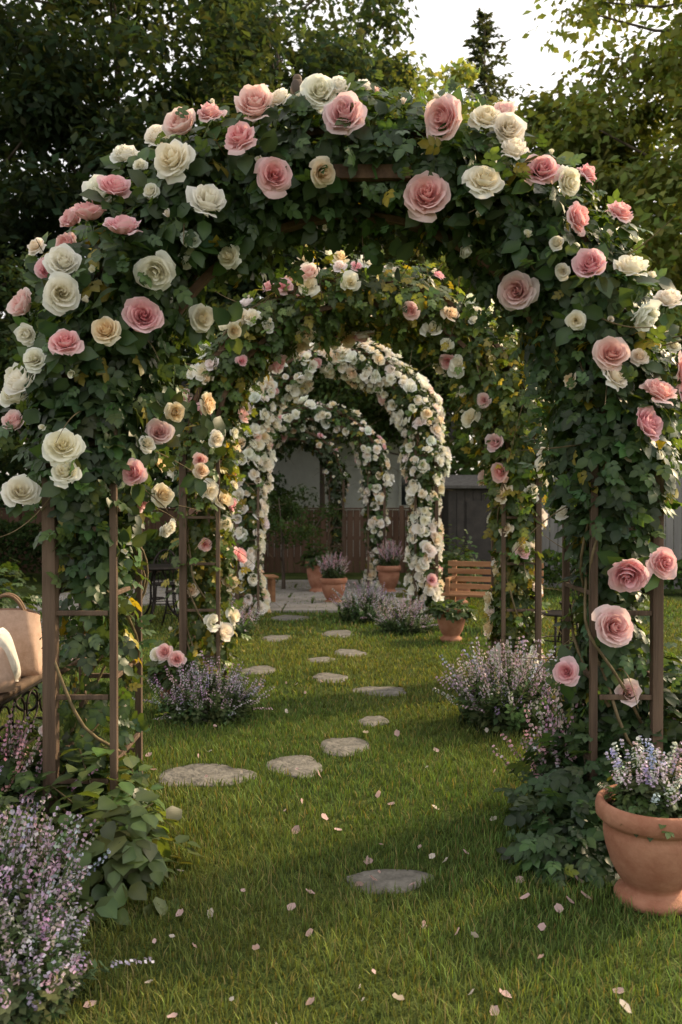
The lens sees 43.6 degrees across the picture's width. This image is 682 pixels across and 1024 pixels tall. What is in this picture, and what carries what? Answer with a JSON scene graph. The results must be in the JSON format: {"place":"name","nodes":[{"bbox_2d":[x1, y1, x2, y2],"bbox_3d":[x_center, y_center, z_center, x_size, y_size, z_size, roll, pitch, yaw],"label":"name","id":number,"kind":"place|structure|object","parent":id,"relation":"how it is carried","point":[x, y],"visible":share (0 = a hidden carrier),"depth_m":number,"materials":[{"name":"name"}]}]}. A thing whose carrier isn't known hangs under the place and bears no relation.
{"place":"outdoors","nodes":[
{"label":"outdoors","id":0,"kind":"place"},
{"bbox_2d":[24,580,410,612],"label":"patio paving","id":1,"kind":"structure","parent":0,"point":[301,606],"depth_m":14.18,"materials":[{"name":"grey stone"}]},
{"bbox_2d":[220,574,278,601],"bbox_3d":[-1.500,1.242,13.613,0.950,0.445,0.430,0,1,-14],"label":"wooden bench","id":2,"kind":"object","parent":1,"relation":"on","point":[271,584],"visible":0.41,"depth_m":13.53,"materials":[{"name":"brown wood"}]},
{"bbox_2d":[233,483,342,588],"bbox_3d":[-1.009,0.468,15.624,2.117,1.954,2.096,0,1,0],"label":"patio tree","id":3,"kind":"object","parent":1,"relation":"on","point":[290,511],"visible":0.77,"depth_m":15.56,"materials":[{"name":"green plant"}]},
{"bbox_2d":[242,429,353,574],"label":"rose arch","id":4,"kind":"structure","parent":1,"relation":"on","point":[313,442],"depth_m":18.35,"materials":[{"name":"plant"}]},
{"bbox_2d":[296,540,333,591],"bbox_3d":[-0.411,0.972,15.234,0.698,0.954,0.695,0,1,39],"label":"terracotta pot","id":5,"kind":"object","parent":1,"relation":"on","point":[311,563],"visible":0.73,"depth_m":15.07,"materials":[{"name":"ceramic"}]},
{"bbox_2d":[316,552,350,601],"bbox_3d":[-0.125,1.044,13.605,0.572,0.842,0.560,0,1,0],"label":"terracotta pot","id":6,"kind":"object","parent":1,"relation":"on","point":[333,573],"visible":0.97,"depth_m":13.49,"materials":[{"name":"ceramic"}]},
{"bbox_2d":[368,538,404,591],"bbox_3d":[0.898,0.956,15.213,0.651,0.986,0.704,-1,1,-41],"label":"terracotta pot","id":7,"kind":"object","parent":1,"relation":"on","point":[388,568],"visible":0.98,"depth_m":15.08,"materials":[{"name":"ceramic"}]},
{"bbox_2d":[149,0,307,513],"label":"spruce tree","id":8,"kind":"object","parent":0,"point":[187,350],"depth_m":28.77,"materials":[{"name":"green plant"}]},
{"bbox_2d":[0,509,681,1023],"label":"ground","id":9,"kind":"structure","parent":0,"point":[358,577],"depth_m":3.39,"materials":[{"name":"green plant"}]},
{"bbox_2d":[0,673,41,758],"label":"garden bench","id":10,"kind":"object","parent":9,"relation":"on","point":[24,685],"visible":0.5,"depth_m":4.58,"materials":[{"name":"metal"}]},
{"bbox_2d":[0,647,15,692],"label":"throw cushion","id":11,"kind":"object","parent":10,"relation":"on","point":[7,681],"visible":1,"depth_m":4.22,"materials":[{"name":"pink fabric"}]},
{"bbox_2d":[0,627,20,681],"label":"throw cushion","id":12,"kind":"object","parent":10,"relation":"on","point":[7,644],"visible":0.71,"depth_m":4.42,"materials":[{"name":"white fabric"}]},
{"bbox_2d":[0,593,41,676],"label":"tote bag","id":13,"kind":"object","parent":10,"relation":"on","point":[21,625],"visible":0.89,"depth_m":4.68,"materials":[{"name":"beige fabric"}]},
{"bbox_2d":[0,557,61,625],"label":"garden shrub","id":14,"kind":"object","parent":9,"relation":"on","point":[5,602],"visible":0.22,"depth_m":9.29,"materials":[{"name":"green plant"}]},
{"bbox_2d":[16,598,105,674],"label":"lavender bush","id":15,"kind":"object","parent":9,"relation":"on","point":[71,660],"visible":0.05,"depth_m":8.03,"materials":[{"name":"plant"}]},
{"bbox_2d":[0,878,153,1023],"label":"lavender bush","id":16,"kind":"object","parent":9,"relation":"on","point":[41,973],"visible":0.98,"depth_m":2.66,"materials":[{"name":"purple plant"}]},
{"bbox_2d":[0,0,188,441],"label":"oak tree","id":17,"kind":"object","parent":9,"relation":"on","point":[56,71],"visible":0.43,"depth_m":19.11,"materials":[{"name":"green plant"}]},
{"bbox_2d":[0,518,197,581],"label":"shrub border","id":18,"kind":"object","parent":9,"relation":"on","point":[23,533],"visible":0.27,"depth_m":17.44,"materials":[{"name":"green plant"}]},
{"bbox_2d":[0,228,223,498],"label":"garden tree","id":19,"kind":"object","parent":9,"relation":"on","point":[8,350],"visible":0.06,"depth_m":16.34,"materials":[{"name":"green plant"}]},
{"bbox_2d":[0,456,233,527],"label":"hedge","id":20,"kind":"object","parent":9,"relation":"on","point":[4,477],"visible":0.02,"depth_m":20.63,"materials":[{"name":"green plant"}]},
{"bbox_2d":[0,0,294,426],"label":"oak tree","id":21,"kind":"object","parent":9,"relation":"on","point":[194,92],"visible":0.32,"depth_m":20.08,"materials":[{"name":"green plant"}]},
{"bbox_2d":[127,564,178,622],"bbox_3d":[-2.500,1.114,11.612,0.850,0.764,0.850,0,1,0],"label":"patio table","id":22,"kind":"object","parent":9,"relation":"on","point":[154,568],"visible":0.65,"depth_m":11.52,"materials":[{"name":"metal"}]},
{"bbox_2d":[149,549,178,613],"bbox_3d":[-2.551,1.013,12.331,0.424,0.936,0.465,0,1,-6],"label":"patio chair","id":23,"kind":"object","parent":9,"relation":"on","point":[172,583],"visible":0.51,"depth_m":12.47,"materials":[{"name":"metal"}]},
{"bbox_2d":[143,643,209,713],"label":"rose bush","id":24,"kind":"object","parent":9,"relation":"on","point":[162,655],"visible":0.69,"depth_m":6.43,"materials":[{"name":"plant"}]},
{"bbox_2d":[161,586,199,624],"bbox_3d":[-2.086,1.024,11.197,0.465,0.936,0.424,1,1,42],"label":"patio chair","id":25,"kind":"object","parent":9,"relation":"on","point":[167,592],"visible":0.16,"depth_m":11.19,"materials":[{"name":"metal"}]},
{"bbox_2d":[132,650,274,727],"bbox_3d":[-0.955,1.308,6.374,0.900,0.550,0.916,0,1,25],"label":"lavender bush","id":26,"kind":"object","parent":9,"relation":"on","point":[201,699],"visible":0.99,"depth_m":6.21,"materials":[{"name":"purple plant"}]},
{"bbox_2d":[158,763,256,786],"bbox_3d":[-0.780,1.557,5.026,0.585,0.034,0.420,0,1,0],"label":"stepping stone","id":27,"kind":"object","parent":9,"relation":"on","point":[197,772],"visible":0.78,"depth_m":5.01,"materials":[{"name":"grey stone"}]},
{"bbox_2d":[0,506,440,572],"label":"wooden fence","id":28,"kind":"object","parent":9,"relation":"on","point":[398,518],"visible":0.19,"depth_m":19.71,"materials":[{"name":"brown wood"}]},
{"bbox_2d":[202,598,264,637],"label":"lavender bush","id":29,"kind":"object","parent":9,"relation":"on","point":[242,628],"visible":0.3,"depth_m":10.19,"materials":[{"name":"plant"}]},
{"bbox_2d":[166,353,305,509],"bbox_3d":[-2.989,-1.506,21.467,4.449,5.787,4.874,0,1,0],"label":"garden tree","id":30,"kind":"object","parent":9,"relation":"on","point":[278,490],"depth_m":21.23,"materials":[{"name":"green plant"}]},
{"bbox_2d":[241,665,275,674],"bbox_3d":[-0.794,1.525,8.185,0.353,0.034,0.455,0,1,0],"label":"stepping stone","id":31,"kind":"object","parent":9,"relation":"on","point":[258,669],"visible":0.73,"depth_m":8.18,"materials":[{"name":"grey stone"}]},
{"bbox_2d":[262,635,289,641],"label":"stepping stone","id":32,"kind":"object","parent":9,"relation":"on","point":[275,637],"visible":0.71,"depth_m":10.14,"materials":[{"name":"grey stone"}]},
{"bbox_2d":[271,615,307,620],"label":"stepping stone","id":33,"kind":"object","parent":9,"relation":"on","point":[286,617],"visible":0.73,"depth_m":11.93,"materials":[{"name":"grey stone"}]},
{"bbox_2d":[267,755,321,778],"bbox_3d":[-0.286,1.555,5.188,0.350,0.034,0.451,0,1,0],"label":"stepping stone","id":34,"kind":"object","parent":9,"relation":"on","point":[304,764],"visible":0.76,"depth_m":5.19,"materials":[{"name":"grey stone"}]},
{"bbox_2d":[170,0,443,402],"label":"oak tree","id":35,"kind":"object","parent":9,"relation":"on","point":[356,62],"visible":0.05,"depth_m":24.97,"materials":[{"name":"green plant"}]},
{"bbox_2d":[239,395,403,587],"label":"rose arch","id":36,"kind":"structure","parent":9,"relation":"on","point":[329,418],"depth_m":15.74,"materials":[{"name":"white plant"}]},
{"bbox_2d":[308,657,334,662],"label":"stepping stone","id":37,"kind":"object","parent":9,"relation":"on","point":[321,659],"visible":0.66,"depth_m":8.71,"materials":[{"name":"grey stone"}]},
{"bbox_2d":[313,673,347,682],"bbox_3d":[-0.096,1.529,7.821,0.332,0.034,0.461,0,1,0],"label":"stepping stone","id":38,"kind":"object","parent":9,"relation":"on","point":[325,676],"visible":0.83,"depth_m":7.82,"materials":[{"name":"grey stone"}]},
{"bbox_2d":[38,680,630,1023],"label":"fallen petals","id":39,"kind":"object","parent":9,"relation":"on","point":[541,926],"visible":0.69,"depth_m":3.31,"materials":[{"name":"pink plant"}]},
{"bbox_2d":[283,335,389,548],"bbox_3d":[-0.638,-2.062,23.554,5.291,6.856,5.332,0,1,0],"label":"garden tree","id":40,"kind":"object","parent":9,"relation":"on","point":[315,394],"visible":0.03,"depth_m":22.69,"materials":[{"name":"green plant"}]},
{"bbox_2d":[322,630,352,637],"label":"stepping stone","id":41,"kind":"object","parent":9,"relation":"on","point":[346,633],"visible":0.73,"depth_m":10.46,"materials":[{"name":"grey stone"}]},
{"bbox_2d":[223,338,452,614],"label":"rose arch","id":42,"kind":"structure","parent":9,"relation":"on","point":[425,461],"depth_m":12.12,"materials":[{"name":"white plant"}]},
{"bbox_2d":[0,70,681,834],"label":"rose arch","id":43,"kind":"structure","parent":9,"relation":"on","point":[122,310],"depth_m":3.98,"materials":[{"name":"green plant"}]},
{"bbox_2d":[290,74,306,99],"bbox_3d":[-0.222,-1.994,4.080,0.264,0.184,0.074,1,1,42],"label":"songbird","id":44,"kind":"object","parent":43,"relation":"attached to","point":[297,81],"visible":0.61,"depth_m":4.04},
{"bbox_2d":[0,310,681,504],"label":"distant trees","id":45,"kind":"object","parent":9,"relation":"on","point":[461,457],"depth_m":41.45,"materials":[{"name":"green plant"}]},
{"bbox_2d":[321,737,368,756],"bbox_3d":[0.026,1.551,5.597,0.336,0.034,0.440,0,1,0],"label":"stepping stone","id":46,"kind":"object","parent":9,"relation":"on","point":[343,746],"visible":0.72,"depth_m":5.62,"materials":[{"name":"grey stone"}]},
{"bbox_2d":[335,649,366,656],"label":"stepping stone","id":47,"kind":"object","parent":9,"relation":"on","point":[353,652],"visible":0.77,"depth_m":9.12,"materials":[{"name":"grey stone"}]},
{"bbox_2d":[275,0,429,267],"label":"oak tree","id":48,"kind":"object","parent":9,"relation":"on","point":[365,13],"visible":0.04,"depth_m":31.94,"materials":[{"name":"green plant"}]},
{"bbox_2d":[272,440,442,556],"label":"siding walls","id":49,"kind":"structure","parent":9,"relation":"on","point":[301,467],"depth_m":25.47,"materials":[{"name":"grey wood"}]},
{"bbox_2d":[181,381,455,444],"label":"gable roof","id":50,"kind":"structure","parent":49,"relation":"on","point":[450,434],"depth_m":25.39,"materials":[{"name":"grey"}]},
{"bbox_2d":[399,466,408,507],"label":"window frames","id":51,"kind":"structure","parent":49,"relation":"attached to","point":[405,506],"depth_m":25.42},
{"bbox_2d":[401,468,409,504],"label":"window panes","id":52,"kind":"object","parent":51,"relation":"in","point":[403,494],"visible":0.07,"depth_m":25.45,"materials":[{"name":"black glass"}]},
{"bbox_2d":[153,249,570,687],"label":"rose arch","id":53,"kind":"structure","parent":9,"relation":"on","point":[356,300],"depth_m":7.34,"materials":[{"name":"green plant"}]},
{"bbox_2d":[329,578,403,623],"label":"lavender bush","id":54,"kind":"object","parent":9,"relation":"on","point":[357,608],"visible":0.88,"depth_m":11.45,"materials":[{"name":"purple plant"}]},
{"bbox_2d":[358,716,388,726],"bbox_3d":[0.237,1.544,6.269,0.233,0.034,0.299,0,1,0],"label":"stepping stone","id":55,"kind":"object","parent":9,"relation":"on","point":[370,719],"visible":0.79,"depth_m":6.27,"materials":[{"name":"grey stone"}]},
{"bbox_2d":[353,686,405,696],"bbox_3d":[0.322,1.534,7.258,0.473,0.034,0.376,0,1,0],"label":"stepping stone","id":56,"kind":"object","parent":9,"relation":"on","point":[389,690],"visible":0.7,"depth_m":7.27,"materials":[{"name":"grey stone"}]},
{"bbox_2d":[344,869,433,893],"bbox_3d":[0.206,1.571,3.612,0.384,0.034,0.236,0,1,0],"label":"stepping stone","id":57,"kind":"object","parent":9,"relation":"on","point":[389,879],"visible":0.75,"depth_m":3.62,"materials":[{"name":"grey stone"}]},
{"bbox_2d":[314,323,476,509],"bbox_3d":[1.834,-1.664,21.378,5.126,6.103,5.053,0,1,0],"label":"garden tree","id":58,"kind":"object","parent":9,"relation":"on","point":[361,404],"visible":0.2,"depth_m":21.06,"materials":[{"name":"green plant"}]},
{"bbox_2d":[367,595,437,635],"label":"lavender bush","id":59,"kind":"object","parent":9,"relation":"on","point":[402,619],"visible":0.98,"depth_m":10.45,"materials":[{"name":"plant"}]},
{"bbox_2d":[349,41,516,378],"bbox_3d":[3.055,-7.450,29.638,6.988,17.511,7.006,0,1,-30],"label":"birch tree","id":60,"kind":"object","parent":9,"relation":"on","point":[461,77],"visible":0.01,"depth_m":28.68,"materials":[{"name":"green plant"}]},
{"bbox_2d":[420,599,477,641],"bbox_3d":[1.298,1.256,9.895,0.651,0.491,0.619,1,1,44],"label":"terracotta pot","id":61,"kind":"object","parent":9,"relation":"on","point":[450,616],"visible":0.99,"depth_m":9.79,"materials":[{"name":"ceramic"}]},
{"bbox_2d":[409,524,490,597],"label":"garden shrub","id":62,"kind":"object","parent":9,"relation":"on","point":[470,553],"visible":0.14,"depth_m":14.60,"materials":[{"name":"green plant"}]},
{"bbox_2d":[439,545,482,604],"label":"shrub","id":63,"kind":"object","parent":9,"relation":"on","point":[455,556],"visible":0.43,"depth_m":13.46,"materials":[{"name":"green plant"}]},
{"bbox_2d":[441,475,490,584],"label":"garden shed","id":64,"kind":"structure","parent":9,"relation":"on","point":[465,502],"depth_m":15.78,"materials":[{"name":"grey wood"}]},
{"bbox_2d":[401,7,531,471],"bbox_3d":[6.073,-9.393,34.472,13.213,21.300,11.614,0,1,-29],"label":"spruce tree","id":65,"kind":"object","parent":9,"relation":"on","point":[481,55],"visible":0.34,"depth_m":33.57,"materials":[{"name":"green plant"}]},
{"bbox_2d":[441,560,543,601],"bbox_3d":[1.957,1.070,11.030,1.250,0.840,0.470,0,1,20],"label":"park bench","id":66,"kind":"object","parent":9,"relation":"on","point":[454,585],"visible":0.44,"depth_m":11.27,"materials":[{"name":"brown wood"}]},
{"bbox_2d":[433,633,560,735],"bbox_3d":[1.213,1.255,6.137,1.164,0.725,1.161,0,1,0],"label":"lavender bush","id":67,"kind":"object","parent":9,"relation":"on","point":[491,698],"visible":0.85,"depth_m":5.96,"materials":[{"name":"purple plant"}]},
{"bbox_2d":[431,235,681,467],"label":"garden tree","id":68,"kind":"object","parent":9,"relation":"on","point":[678,311],"visible":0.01,"depth_m":17.95,"materials":[{"name":"green plant"}]},
{"bbox_2d":[443,457,673,551],"bbox_3d":[7.584,-0.086,17.997,11.121,3.311,1.268,0,1,0],"label":"hedge","id":69,"kind":"object","parent":9,"relation":"on","point":[457,467],"visible":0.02,"depth_m":17.82,"materials":[{"name":"green plant"}]},
{"bbox_2d":[435,81,681,404],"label":"maple tree","id":70,"kind":"object","parent":9,"relation":"on","point":[532,120],"visible":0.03,"depth_m":22.44,"materials":[{"name":"green plant"}]},
{"bbox_2d":[542,567,579,657],"bbox_3d":[2.319,1.046,9.017,0.465,0.936,0.424,0,1,-21],"label":"patio chair","id":71,"kind":"object","parent":9,"relation":"on","point":[555,613],"visible":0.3,"depth_m":8.93,"materials":[{"name":"metal"}]},
{"bbox_2d":[557,569,578,640],"bbox_3d":[2.762,1.036,9.927,0.424,0.936,0.465,0,1,34],"label":"patio chair","id":72,"kind":"object","parent":9,"relation":"on","point":[559,633],"visible":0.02,"depth_m":9.87,"materials":[{"name":"metal"}]},
{"bbox_2d":[514,0,681,455],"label":"maple tree","id":73,"kind":"object","parent":9,"relation":"on","point":[659,182],"visible":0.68,"depth_m":21.08,"materials":[{"name":"green plant"}]},
{"bbox_2d":[532,470,681,588],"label":"grey fence","id":74,"kind":"object","parent":9,"relation":"on","point":[552,528],"visible":0.05,"depth_m":15.97,"materials":[{"name":"grey wood"}]},
{"bbox_2d":[534,548,681,594],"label":"shrub border","id":75,"kind":"object","parent":9,"relation":"on","point":[555,573],"visible":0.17,"depth_m":14.77,"materials":[{"name":"green plant"}]},
{"bbox_3d":[-2.215,1.542,3.115,2.570,0.046,3.800,0,1,0],"label":"garden bed","id":76,"kind":"object","parent":9,"relation":"on","visible":0},
{"bbox_2d":[0,804,27,851],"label":"lavender bush","id":77,"kind":"object","parent":76,"relation":"on","point":[5,817],"visible":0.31,"depth_m":3.41,"materials":[{"name":"purple plant"}]},
{"bbox_2d":[0,791,48,855],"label":"ground cover","id":78,"kind":"object","parent":76,"relation":"on","point":[3,805],"visible":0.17,"depth_m":3.64,"materials":[{"name":"green plant"}]},
{"bbox_2d":[0,702,97,835],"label":"pink flower bush","id":79,"kind":"object","parent":76,"relation":"on","point":[11,753],"visible":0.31,"depth_m":4.15,"materials":[{"name":"pink plant"}]},
{"bbox_2d":[0,799,110,951],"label":"lavender bush","id":80,"kind":"object","parent":76,"relation":"on","point":[19,870],"visible":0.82,"depth_m":3.08,"materials":[{"name":"purple plant"}]},
{"bbox_2d":[0,700,151,838],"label":"ground cover","id":81,"kind":"object","parent":76,"relation":"on","point":[24,782],"visible":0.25,"depth_m":4.09,"materials":[{"name":"green plant"}]},
{"bbox_2d":[21,747,169,862],"bbox_3d":[-1.115,1.360,3.972,0.735,0.544,0.673,0,1,-27],"label":"hosta plant","id":82,"kind":"object","parent":76,"relation":"on","point":[78,801],"visible":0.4,"depth_m":3.90,"materials":[{"name":"green plant"}]},
{"bbox_2d":[34,790,203,925],"bbox_3d":[-0.938,1.410,3.596,0.690,0.522,0.742,0,1,13],"label":"hosta plant","id":83,"kind":"object","parent":76,"relation":"on","point":[136,861],"visible":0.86,"depth_m":3.42,"materials":[{"name":"green plant"}]},
{"bbox_3d":[2.100,1.532,4.115,2.200,0.046,2.200,0,1,0],"label":"garden bed","id":84,"kind":"object","parent":9,"relation":"on","visible":0},
{"bbox_2d":[496,790,619,891],"bbox_3d":[1.030,1.478,3.799,0.672,0.406,0.656,0,1,0],"label":"leafy shrub","id":85,"kind":"object","parent":84,"relation":"on","point":[580,849],"visible":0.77,"depth_m":3.64,"materials":[{"name":"green plant"}]},
{"bbox_2d":[490,686,643,799],"bbox_3d":[1.152,1.250,4.392,0.752,0.744,0.578,0,1,0],"label":"pink flower bush","id":86,"kind":"object","parent":84,"relation":"on","point":[552,751],"visible":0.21,"depth_m":4.34,"materials":[{"name":"pink plant"}]},
{"bbox_2d":[493,720,655,855],"bbox_3d":[1.205,1.339,4.158,0.961,0.711,0.976,0,1,0],"label":"leafy shrub","id":87,"kind":"object","parent":84,"relation":"on","point":[551,781],"visible":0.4,"depth_m":3.99,"materials":[{"name":"green plant"}]},
{"bbox_2d":[541,689,680,742],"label":"pink flower bush","id":88,"kind":"object","parent":84,"relation":"on","point":[551,701],"visible":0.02,"depth_m":4.84,"materials":[{"name":"pink plant"}]},
{"bbox_2d":[571,603,681,778],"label":"leafy shrub","id":89,"kind":"object","parent":84,"relation":"on","point":[673,733],"visible":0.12,"depth_m":4.14,"materials":[{"name":"green plant"}]},
{"bbox_2d":[595,736,681,916],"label":"terracotta pot","id":90,"kind":"object","parent":84,"relation":"on","point":[639,813],"visible":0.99,"depth_m":3.32,"materials":[{"name":"ceramic"}]},
{"bbox_2d":[666,674,681,768],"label":"leafy shrub","id":91,"kind":"object","parent":84,"relation":"on","point":[678,697],"visible":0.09,"depth_m":4.50,"materials":[{"name":"green plant"}]},
{"bbox_2d":[0,0,681,507],"label":"sky","id":92,"kind":"structure","parent":0,"point":[442,26],"materials":[{"name":"white"}]}
]}

